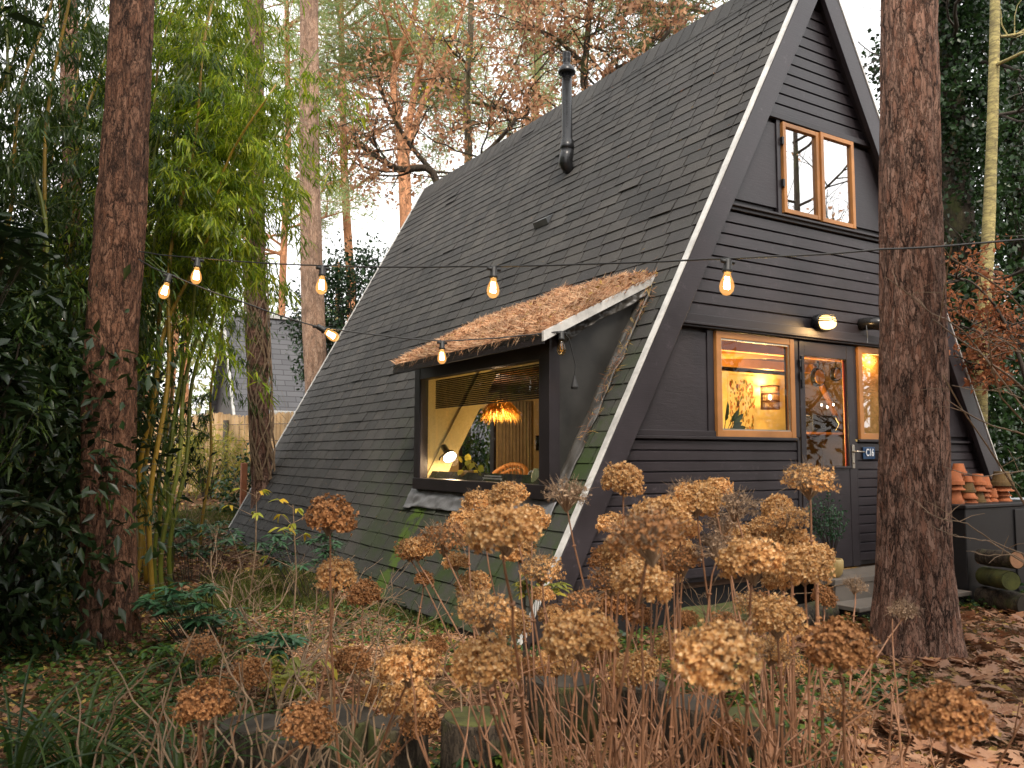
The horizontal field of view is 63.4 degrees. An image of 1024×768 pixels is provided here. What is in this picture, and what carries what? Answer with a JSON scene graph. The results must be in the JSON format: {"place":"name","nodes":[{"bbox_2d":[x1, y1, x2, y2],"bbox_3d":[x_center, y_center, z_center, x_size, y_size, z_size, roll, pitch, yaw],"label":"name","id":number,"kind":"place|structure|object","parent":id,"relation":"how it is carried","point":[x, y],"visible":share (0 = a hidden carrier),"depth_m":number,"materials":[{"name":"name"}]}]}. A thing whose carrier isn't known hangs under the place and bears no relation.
{"place":"outdoors","nodes":[
{"label":"outdoors","id":0,"kind":"place"},
{"bbox_2d":[0,469,1023,767],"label":"ground","id":1,"kind":"structure","parent":0,"point":[882,735],"depth_m":5.07,"materials":[{"name":"plant"}]},
{"bbox_2d":[0,219,59,306],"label":"cherry laurel","id":2,"kind":"object","parent":1,"relation":"on","point":[15,246],"visible":1,"depth_m":3.58,"materials":[{"name":"green plant"}]},
{"bbox_2d":[0,489,66,541],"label":"cherry laurel","id":3,"kind":"object","parent":1,"relation":"on","point":[11,506],"visible":1,"depth_m":3.68,"materials":[{"name":"green plant"}]},
{"bbox_2d":[0,364,75,465],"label":"cherry laurel","id":4,"kind":"object","parent":1,"relation":"on","point":[10,386],"visible":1,"depth_m":3.87,"materials":[{"name":"green plant"}]},
{"bbox_2d":[0,0,105,341],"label":"bamboo culm","id":5,"kind":"object","parent":1,"relation":"on","point":[64,50],"visible":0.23,"depth_m":8.00,"materials":[{"name":"green plant"}]},
{"bbox_2d":[0,0,108,391],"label":"bamboo culm","id":6,"kind":"object","parent":1,"relation":"on","point":[20,95],"visible":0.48,"depth_m":6.82,"materials":[{"name":"green plant"}]},
{"bbox_2d":[0,0,108,373],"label":"bamboo culm","id":7,"kind":"object","parent":1,"relation":"on","point":[91,18],"visible":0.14,"depth_m":9.45,"materials":[{"name":"green plant"}]},
{"bbox_2d":[59,0,83,569],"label":"pine tree","id":8,"kind":"object","parent":1,"relation":"on","point":[62,71],"visible":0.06,"depth_m":9.73,"materials":[{"name":"brown plant"}]},
{"bbox_2d":[0,0,159,610],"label":"bamboo culm","id":9,"kind":"object","parent":1,"relation":"on","point":[93,39],"visible":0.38,"depth_m":7.00,"materials":[{"name":"green plant"}]},
{"bbox_2d":[0,117,169,507],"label":"bamboo culm","id":10,"kind":"object","parent":1,"relation":"on","point":[61,213],"visible":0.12,"depth_m":7.98,"materials":[{"name":"green plant"}]},
{"bbox_2d":[0,108,182,562],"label":"evergreen shrub","id":11,"kind":"object","parent":1,"relation":"on","point":[15,218],"visible":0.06,"depth_m":9.48,"materials":[{"name":"green plant"}]},
{"bbox_2d":[0,0,186,575],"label":"bamboo culm","id":12,"kind":"object","parent":1,"relation":"on","point":[68,193],"visible":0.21,"depth_m":8.15,"materials":[{"name":"green plant"}]},
{"bbox_2d":[0,1,189,634],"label":"bamboo culm","id":13,"kind":"object","parent":1,"relation":"on","point":[15,169],"visible":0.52,"depth_m":6.63,"materials":[{"name":"green plant"}]},
{"bbox_2d":[0,212,198,682],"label":"evergreen shrub","id":14,"kind":"object","parent":1,"relation":"on","point":[21,589],"visible":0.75,"depth_m":5.79,"materials":[{"name":"green plant"}]},
{"bbox_2d":[0,654,208,767],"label":"sedge clump","id":15,"kind":"object","parent":1,"relation":"on","point":[21,755],"visible":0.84,"depth_m":3.47,"materials":[{"name":"plant"}]},
{"bbox_2d":[0,206,217,563],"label":"evergreen shrub","id":16,"kind":"object","parent":1,"relation":"on","point":[176,440],"visible":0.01,"depth_m":10.76,"materials":[{"name":"green plant"}]},
{"bbox_2d":[76,0,154,652],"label":"pine tree","id":17,"kind":"object","parent":1,"relation":"on","point":[119,224],"visible":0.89,"depth_m":6.15,"materials":[{"name":"brown plant"}]},
{"bbox_2d":[138,238,1023,292],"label":"festoon light string","id":18,"kind":"object","parent":17,"relation":"hanging from","point":[728,263],"visible":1,"depth_m":3.88,"materials":[{"name":"rubber"}]},
{"bbox_2d":[1,71,230,607],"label":"bamboo culm","id":19,"kind":"object","parent":1,"relation":"on","point":[154,160],"visible":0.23,"depth_m":7.43,"materials":[{"name":"green plant"}]},
{"bbox_2d":[2,155,242,603],"bbox_3d":[-3.901,-0.129,8.118,2.250,4.498,1.857,2,-5,-23],"label":"bamboo culm","id":20,"kind":"object","parent":1,"relation":"on","point":[152,325],"visible":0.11,"depth_m":7.97,"materials":[{"name":"green plant"}]},
{"bbox_2d":[0,42,272,586],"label":"bamboo culm","id":21,"kind":"object","parent":1,"relation":"on","point":[209,145],"visible":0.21,"depth_m":7.59,"materials":[{"name":"green plant"}]},
{"bbox_2d":[0,657,281,767],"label":"sedge clump","id":22,"kind":"object","parent":1,"relation":"on","point":[89,748],"visible":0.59,"depth_m":3.59,"materials":[{"name":"plant"}]},
{"bbox_2d":[52,0,266,326],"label":"bamboo culm","id":23,"kind":"object","parent":1,"relation":"on","point":[157,107],"visible":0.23,"depth_m":8.36,"materials":[{"name":"green plant"}]},
{"bbox_2d":[31,0,295,378],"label":"bamboo culm","id":24,"kind":"object","parent":1,"relation":"on","point":[170,71],"visible":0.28,"depth_m":8.41,"materials":[{"name":"green plant"}]},
{"bbox_2d":[137,642,219,680],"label":"shrub","id":25,"kind":"object","parent":1,"relation":"on","point":[169,650],"visible":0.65,"depth_m":4.99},
{"bbox_2d":[3,686,362,767],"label":"sedge clump","id":26,"kind":"object","parent":1,"relation":"on","point":[178,759],"visible":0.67,"depth_m":3.33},
{"bbox_2d":[60,32,311,305],"bbox_3d":[-2.922,-0.685,7.632,1.639,5.518,1.992,-2,-5,24],"label":"bamboo culm","id":27,"kind":"object","parent":1,"relation":"on","point":[238,61],"visible":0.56,"depth_m":7.72,"materials":[{"name":"green plant"}]},
{"bbox_2d":[129,582,250,650],"bbox_3d":[-2.274,1.651,5.896,0.800,0.509,0.900,3,-6,-32],"label":"rhododendron","id":28,"kind":"object","parent":1,"relation":"on","point":[200,621],"visible":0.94,"depth_m":5.76,"materials":[{"name":"green plant"}]},
{"bbox_2d":[36,84,344,581],"bbox_3d":[-2.804,-0.309,7.584,2.264,4.767,2.087,-3,-6,33],"label":"bamboo culm","id":29,"kind":"object","parent":1,"relation":"on","point":[209,223],"visible":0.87,"depth_m":7.51,"materials":[{"name":"green plant"}]},
{"bbox_2d":[84,33,301,591],"bbox_3d":[-3.187,-0.842,8.445,2.041,5.963,1.694,2,-5,-23],"label":"bamboo culm","id":30,"kind":"object","parent":1,"relation":"on","point":[199,299],"visible":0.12,"depth_m":8.53,"materials":[{"name":"green plant"}]},
{"bbox_2d":[145,517,246,585],"bbox_3d":[-3.419,1.799,8.878,1.205,0.737,0.819,0,-5,-2],"label":"rhododendron","id":31,"kind":"object","parent":1,"relation":"on","point":[228,541],"visible":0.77,"depth_m":8.85,"materials":[{"name":"green plant"}]},
{"bbox_2d":[81,0,313,571],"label":"bamboo culm","id":32,"kind":"object","parent":1,"relation":"on","point":[191,201],"visible":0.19,"depth_m":9.23,"materials":[{"name":"green plant"}]},
{"bbox_2d":[86,0,310,610],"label":"bamboo culm","id":33,"kind":"object","parent":1,"relation":"on","point":[202,47],"visible":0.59,"depth_m":7.67,"materials":[{"name":"green plant"}]},
{"bbox_2d":[62,627,340,767],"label":"hydrangea bush","id":34,"kind":"object","parent":1,"relation":"on","point":[201,706],"visible":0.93,"depth_m":2.88,"materials":[{"name":"brown plant"}]},
{"bbox_2d":[157,410,248,500],"bbox_3d":[-6.314,1.521,17.403,2.370,2.109,2.258,3,-6,-32],"label":"dwarf bamboo","id":35,"kind":"object","parent":1,"relation":"on","point":[198,467],"visible":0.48,"depth_m":17.24,"materials":[{"name":"green plant"}]},
{"bbox_2d":[141,0,284,585],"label":"bamboo culm","id":36,"kind":"object","parent":1,"relation":"on","point":[145,567],"visible":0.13,"depth_m":9.04,"materials":[{"name":"green plant"}]},
{"bbox_2d":[136,411,293,493],"bbox_3d":[-6.725,1.559,18.789,7.956,2.035,0.155,-4,-6,41],"label":"reed fence","id":37,"kind":"object","parent":1,"relation":"on","point":[231,421],"visible":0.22,"depth_m":18.45,"materials":[{"name":"beige plant"}]},
{"bbox_2d":[149,90,297,548],"bbox_3d":[-4.223,-1.048,11.947,2.092,6.864,2.116,-2,-5,20],"label":"bamboo culm","id":38,"kind":"object","parent":1,"relation":"on","point":[209,418],"visible":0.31,"depth_m":11.96,"materials":[{"name":"green plant"}]},
{"bbox_2d":[209,442,250,513],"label":"ivy shrub","id":39,"kind":"object","parent":1,"relation":"on","point":[227,497],"visible":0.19,"depth_m":15.08,"materials":[{"name":"green plant"}]},
{"bbox_2d":[141,67,325,599],"bbox_3d":[-2.667,-0.421,7.438,1.793,4.966,1.476,3,-6,-32],"label":"bamboo culm","id":40,"kind":"object","parent":1,"relation":"on","point":[237,98],"visible":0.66,"depth_m":7.59,"materials":[{"name":"green plant"}]},
{"bbox_2d":[216,713,283,767],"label":"log stump","id":41,"kind":"object","parent":1,"relation":"on","point":[268,722],"visible":0.54,"depth_m":3.58,"materials":[{"name":"brown wood"}]},
{"bbox_2d":[11,211,489,422],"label":"distant woodland","id":42,"kind":"object","parent":1,"relation":"on","point":[196,387],"depth_m":39.93,"materials":[{"name":"plant"}]},
{"bbox_2d":[184,516,319,625],"bbox_3d":[-2.105,1.602,6.820,0.957,1.009,1.583,3,-6,-32],"label":"bare shrub","id":43,"kind":"object","parent":1,"relation":"on","point":[229,602],"visible":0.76,"depth_m":6.84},
{"bbox_2d":[244,0,271,508],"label":"pine tree","id":44,"kind":"object","parent":1,"relation":"on","point":[258,485],"visible":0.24,"depth_m":12.94,"materials":[{"name":"brown plant"}]},
{"bbox_2d":[243,259,274,479],"bbox_3d":[-3.982,-0.241,13.067,0.617,3.491,0.391,0,-5,0],"label":"ivy vine","id":45,"kind":"object","parent":44,"relation":"attached to","point":[268,362],"visible":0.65,"depth_m":12.91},
{"bbox_2d":[149,69,369,592],"bbox_3d":[-2.479,-0.629,8.382,1.639,5.518,1.992,-1,-5,18],"label":"bamboo culm","id":46,"kind":"object","parent":1,"relation":"on","point":[187,450],"visible":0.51,"depth_m":8.40,"materials":[{"name":"green plant"}]},
{"bbox_2d":[146,49,373,601],"bbox_3d":[-2.365,-0.659,7.917,1.639,5.518,1.992,-1,-5,18],"label":"bamboo culm","id":47,"kind":"object","parent":1,"relation":"on","point":[286,95],"visible":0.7,"depth_m":7.91,"materials":[{"name":"green plant"}]},
{"bbox_2d":[239,632,310,699],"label":"rhododendron","id":48,"kind":"object","parent":1,"relation":"on","point":[294,641],"visible":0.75,"depth_m":4.74,"materials":[{"name":"green plant"}]},
{"bbox_2d":[254,726,310,767],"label":"log stump","id":49,"kind":"object","parent":1,"relation":"on","point":[279,751],"visible":0.25,"depth_m":3.49,"materials":[{"name":"brown wood"}]},
{"bbox_2d":[152,0,422,331],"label":"pine tree","id":50,"kind":"object","parent":1,"relation":"on","point":[282,253],"visible":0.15,"depth_m":26.31,"materials":[{"name":"orange plant"}]},
{"bbox_2d":[263,660,321,716],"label":"green seedling","id":51,"kind":"object","parent":1,"relation":"on","point":[282,683],"visible":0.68,"depth_m":4.21,"materials":[{"name":"green plant"}]},
{"bbox_2d":[248,529,346,599],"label":"rhododendron","id":52,"kind":"object","parent":1,"relation":"on","point":[275,540],"visible":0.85,"depth_m":8.00,"materials":[{"name":"green plant"}]},
{"bbox_2d":[192,552,409,704],"bbox_3d":[-1.190,1.482,5.080,1.300,0.942,1.284,3,-6,-32],"label":"bare shrub","id":53,"kind":"object","parent":1,"relation":"on","point":[310,631],"visible":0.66,"depth_m":5.15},
{"bbox_2d":[155,504,456,634],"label":"grass","id":54,"kind":"structure","parent":1,"relation":"on","point":[266,593],"depth_m":8.03,"materials":[{"name":"plant"}]},
{"bbox_2d":[299,0,325,392],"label":"pine tree","id":55,"kind":"object","parent":1,"relation":"on","point":[313,313],"visible":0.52,"depth_m":15.15,"materials":[{"name":"brown plant"}]},
{"bbox_2d":[270,229,397,398],"bbox_3d":[-3.669,-0.584,19.000,3.791,6.237,3.396,3,-6,-32],"label":"holly tree","id":56,"kind":"object","parent":1,"relation":"on","point":[336,282],"visible":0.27,"depth_m":18.57,"materials":[{"name":"green plant"}]},
{"bbox_2d":[133,493,536,767],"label":"hydrangea bush","id":57,"kind":"object","parent":1,"relation":"on","point":[395,667],"visible":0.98,"depth_m":3.11,"materials":[{"name":"brown plant"}]},
{"bbox_2d":[308,704,375,767],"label":"log stump","id":58,"kind":"object","parent":1,"relation":"on","point":[359,732],"visible":0.28,"depth_m":3.56,"materials":[{"name":"brown wood"}]},
{"bbox_2d":[212,312,489,479],"bbox_3d":[-4.864,0.605,25.810,8.070,5.150,6.198,3,-6,-32],"label":"neighbour cabin","id":59,"kind":"object","parent":1,"relation":"on","point":[283,376],"visible":0.06,"depth_m":24.12,"materials":[{"name":"tile"}]},
{"bbox_2d":[228,0,502,320],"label":"pine tree","id":60,"kind":"object","parent":1,"relation":"on","point":[347,231],"visible":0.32,"depth_m":26.85,"materials":[{"name":"orange plant"}]},
{"bbox_2d":[298,557,449,687],"bbox_3d":[-0.835,1.403,4.866,0.853,0.806,0.771,3,-6,-32],"label":"bare shrub","id":61,"kind":"object","parent":1,"relation":"on","point":[362,683],"visible":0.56,"depth_m":4.81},
{"bbox_2d":[367,712,428,767],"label":"log stump","id":62,"kind":"object","parent":1,"relation":"on","point":[416,756],"visible":0.37,"depth_m":3.49,"materials":[{"name":"brown wood"}]},
{"bbox_2d":[278,0,572,228],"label":"pine tree","id":63,"kind":"object","parent":1,"relation":"on","point":[350,55],"visible":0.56,"depth_m":24.95,"materials":[{"name":"orange plant"}]},
{"bbox_2d":[267,1,588,216],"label":"oak tree","id":64,"kind":"object","parent":1,"relation":"on","point":[371,137],"visible":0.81,"depth_m":16.37,"materials":[{"name":"brown plant"}]},
{"bbox_2d":[401,0,518,465],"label":"pine tree","id":65,"kind":"object","parent":1,"relation":"on","point":[466,97],"visible":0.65,"depth_m":19.57,"materials":[{"name":"brown plant"}]},
{"bbox_2d":[440,705,510,767],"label":"log stump","id":66,"kind":"object","parent":1,"relation":"on","point":[451,747],"visible":0.62,"depth_m":3.43,"materials":[{"name":"brown wood"}]},
{"bbox_2d":[462,409,489,472],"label":"evergreen shrub","id":67,"kind":"object","parent":1,"relation":"on","point":[483,457],"visible":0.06,"depth_m":17.05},
{"bbox_2d":[337,0,637,160],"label":"pine tree","id":68,"kind":"object","parent":1,"relation":"on","point":[547,89],"visible":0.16,"depth_m":30.10,"materials":[{"name":"orange plant"}]},
{"bbox_2d":[0,493,1023,767],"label":"ground ivy","id":69,"kind":"object","parent":1,"relation":"on","point":[248,711],"visible":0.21,"depth_m":5.05,"materials":[{"name":"plant"}]},
{"bbox_2d":[0,574,1023,767],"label":"fallen pine needles","id":70,"kind":"object","parent":1,"relation":"on","point":[451,654],"visible":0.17,"depth_m":5.32,"materials":[{"name":"plant"}]},
{"bbox_2d":[510,569,572,703],"bbox_3d":[0.162,1.404,4.607,0.334,0.767,0.351,-1,-5,11],"label":"green seedling","id":71,"kind":"object","parent":1,"relation":"on","point":[524,587],"visible":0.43,"depth_m":4.62,"materials":[{"name":"green plant"}]},
{"bbox_2d":[407,0,715,170],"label":"oak tree","id":72,"kind":"object","parent":1,"relation":"on","point":[529,26],"visible":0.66,"depth_m":17.17,"materials":[{"name":"brown plant"}]},
{"bbox_2d":[528,671,598,749],"bbox_3d":[0.254,1.652,4.184,0.357,0.328,0.362,3,-6,-32],"label":"log stump","id":73,"kind":"object","parent":1,"relation":"on","point":[560,678],"visible":0.41,"depth_m":4.05,"materials":[{"name":"brown wood"}]},
{"bbox_2d":[227,0,1010,649],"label":"frame cabin","id":74,"kind":"object","parent":1,"relation":"on","point":[631,160],"visible":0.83,"depth_m":8.03,"materials":[{"name":"wood"}]},
{"bbox_2d":[138,259,577,388],"bbox_3d":[-1.019,-0.445,5.782,3.181,0.876,0.597,1,-5,-10],"label":"festoon light string","id":75,"kind":"object","parent":74,"relation":"attached to","point":[319,327],"visible":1,"depth_m":5.71,"materials":[{"name":"rubber"}]},
{"bbox_2d":[435,364,538,408],"bbox_3d":[-0.263,0.041,7.500,0.014,0.285,1.880,3,-6,-32],"label":"roller blind","id":76,"kind":"object","parent":74,"relation":"attached to","point":[503,395],"visible":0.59,"depth_m":7.38,"materials":[{"name":"fabric"}]},
{"bbox_2d":[498,400,530,474],"bbox_3d":[0.046,1.266,14.575,0.688,1.950,0.074,3,-6,-32],"label":"curtain","id":77,"kind":"object","parent":74,"relation":"hanging from","point":[514,444],"visible":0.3,"depth_m":14.62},
{"bbox_2d":[309,55,729,562],"bbox_3d":[-0.628,-0.930,10.284,3.089,5.626,7.945,3,-6,-32],"label":"fallen leaf scatter","id":78,"kind":"object","parent":74,"relation":"on","point":[617,278],"visible":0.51,"depth_m":6.89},
{"bbox_2d":[390,269,656,369],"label":"pine needle litter","id":79,"kind":"object","parent":74,"relation":"on","point":[602,290],"visible":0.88,"depth_m":7.13,"materials":[{"name":"plant"}]},
{"bbox_2d":[727,374,756,428],"bbox_3d":[2.768,0.355,9.954,0.480,0.924,0.010,3,-6,-32],"label":"botanical poster","id":80,"kind":"object","parent":74,"relation":"attached to","point":[741,390],"visible":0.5,"depth_m":9.98,"materials":[{"name":"paper"}]},
{"bbox_2d":[713,331,796,437],"bbox_3d":[2.138,0.019,7.278,0.986,0.899,0.050,3,-6,-32],"label":"window","id":81,"kind":"structure","parent":74,"relation":"in","point":[718,336],"depth_m":7.24,"materials":[{"name":"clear glass"}]},
{"bbox_2d":[780,121,820,220],"bbox_3d":[2.714,-1.995,7.805,0.512,0.862,0.050,3,-6,-32],"label":"window","id":82,"kind":"structure","parent":74,"relation":"in","point":[800,163],"depth_m":7.81,"materials":[{"name":"clear glass"}]},
{"bbox_2d":[798,340,864,570],"bbox_3d":[2.984,0.659,7.733,0.839,2.092,0.108,3,-6,-32],"label":"door","id":83,"kind":"structure","parent":74,"relation":"in","point":[847,549],"depth_m":7.80,"materials":[{"name":"black wood"}]},
{"bbox_2d":[818,132,855,229],"bbox_3d":[3.157,-1.969,8.058,0.500,0.880,0.050,3,-6,-32],"label":"window","id":84,"kind":"structure","parent":74,"relation":"in","point":[836,154],"depth_m":8.06,"materials":[{"name":"clear glass"}]},
{"bbox_2d":[842,354,878,444],"bbox_3d":[3.669,0.147,8.469,0.890,0.960,0.005,3,-6,-32],"label":"window blind","id":85,"kind":"object","parent":74,"relation":"hanging from","point":[870,367],"depth_m":8.47,"materials":[{"name":"fabric"}]},
{"bbox_2d":[855,347,878,438],"bbox_3d":[3.763,0.109,8.283,0.988,0.899,0.050,3,-6,-32],"label":"window","id":86,"kind":"structure","parent":74,"relation":"in","point":[859,351],"depth_m":8.03,"materials":[{"name":"brown wood"}]},
{"bbox_2d":[516,0,727,86],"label":"pine tree","id":87,"kind":"object","parent":1,"relation":"on","point":[673,8],"visible":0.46,"depth_m":18.49,"materials":[{"name":"brown plant"}]},
{"bbox_2d":[616,677,666,739],"bbox_3d":[0.666,1.686,4.268,0.277,0.288,0.276,3,-6,-32],"label":"log stump","id":88,"kind":"object","parent":1,"relation":"on","point":[661,689],"visible":0.23,"depth_m":4.17,"materials":[{"name":"brown wood"}]},
{"bbox_2d":[392,461,893,767],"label":"hydrangea bush","id":89,"kind":"object","parent":1,"relation":"on","point":[648,568],"visible":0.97,"depth_m":2.96,"materials":[{"name":"brown plant"}]},
{"bbox_2d":[664,694,724,767],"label":"log stump","id":90,"kind":"object","parent":1,"relation":"on","point":[692,714],"visible":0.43,"depth_m":3.75,"materials":[{"name":"brown wood"}]},
{"bbox_2d":[719,706,786,767],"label":"log stump","id":91,"kind":"object","parent":1,"relation":"on","point":[755,726],"visible":0.34,"depth_m":3.66,"materials":[{"name":"brown wood"}]},
{"bbox_2d":[511,605,1023,767],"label":"fallen oak leaves","id":92,"kind":"object","parent":1,"relation":"on","point":[986,673],"visible":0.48,"depth_m":4.65,"materials":[{"name":"plant"}]},
{"bbox_2d":[587,455,1023,767],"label":"hydrangea bush","id":93,"kind":"object","parent":1,"relation":"on","point":[726,642],"visible":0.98,"depth_m":2.78,"materials":[{"name":"brown plant"}]},
{"bbox_2d":[809,565,971,623],"bbox_3d":[3.362,1.895,7.526,1.700,0.355,0.740,3,-6,-32],"label":"door step","id":94,"kind":"object","parent":1,"relation":"on","point":[845,596],"depth_m":7.19,"materials":[{"name":"grey concrete"}]},
{"bbox_2d":[806,492,849,577],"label":"potted azalea","id":95,"kind":"object","parent":94,"relation":"on","point":[838,566],"visible":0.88,"depth_m":7.26,"materials":[{"name":"green plant"}]},
{"bbox_2d":[866,0,967,663],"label":"pine tree","id":96,"kind":"object","parent":1,"relation":"on","point":[915,564],"visible":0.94,"depth_m":5.98,"materials":[{"name":"brown plant"}]},
{"bbox_2d":[852,0,1023,497],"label":"ivy clad tree","id":97,"kind":"object","parent":1,"relation":"on","point":[961,199],"visible":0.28,"depth_m":11.41,"materials":[{"name":"green plant"}]},
{"bbox_2d":[871,0,1023,492],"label":"ivy clad tree","id":98,"kind":"object","parent":1,"relation":"on","point":[1018,141],"visible":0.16,"depth_m":13.53,"materials":[{"name":"green plant"}]},
{"bbox_2d":[885,240,1023,563],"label":"leafless bush","id":99,"kind":"object","parent":1,"relation":"on","point":[999,391],"visible":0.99,"depth_m":4.88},
{"bbox_2d":[945,234,1023,395],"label":"young beech","id":100,"kind":"object","parent":1,"relation":"on","point":[1012,328],"visible":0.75,"depth_m":8.81,"materials":[{"name":"brown plant"}]},
{"bbox_2d":[952,499,1023,604],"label":"storage cabinet","id":101,"kind":"object","parent":1,"relation":"on","point":[999,522],"visible":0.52,"depth_m":7.90,"materials":[{"name":"wood"}]},
{"bbox_2d":[973,0,1023,428],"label":"birch tree","id":102,"kind":"object","parent":1,"relation":"on","point":[989,197],"visible":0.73,"depth_m":9.82,"materials":[{"name":"beige plant"}]},
{"bbox_2d":[974,586,1023,613],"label":"firewood log","id":103,"kind":"object","parent":1,"relation":"on","point":[1002,599],"visible":0.81,"depth_m":7.44,"materials":[{"name":"brown wood"}]},
{"bbox_2d":[975,566,1020,589],"bbox_3d":[4.407,1.764,7.520,0.176,0.194,0.463,0,-5,3],"label":"firewood log","id":104,"kind":"object","parent":103,"relation":"on","point":[999,578],"visible":1,"depth_m":7.39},
{"bbox_2d":[0,0,1023,437],"label":"sky","id":105,"kind":"structure","parent":0,"point":[859,19],"materials":[{"name":"white"}]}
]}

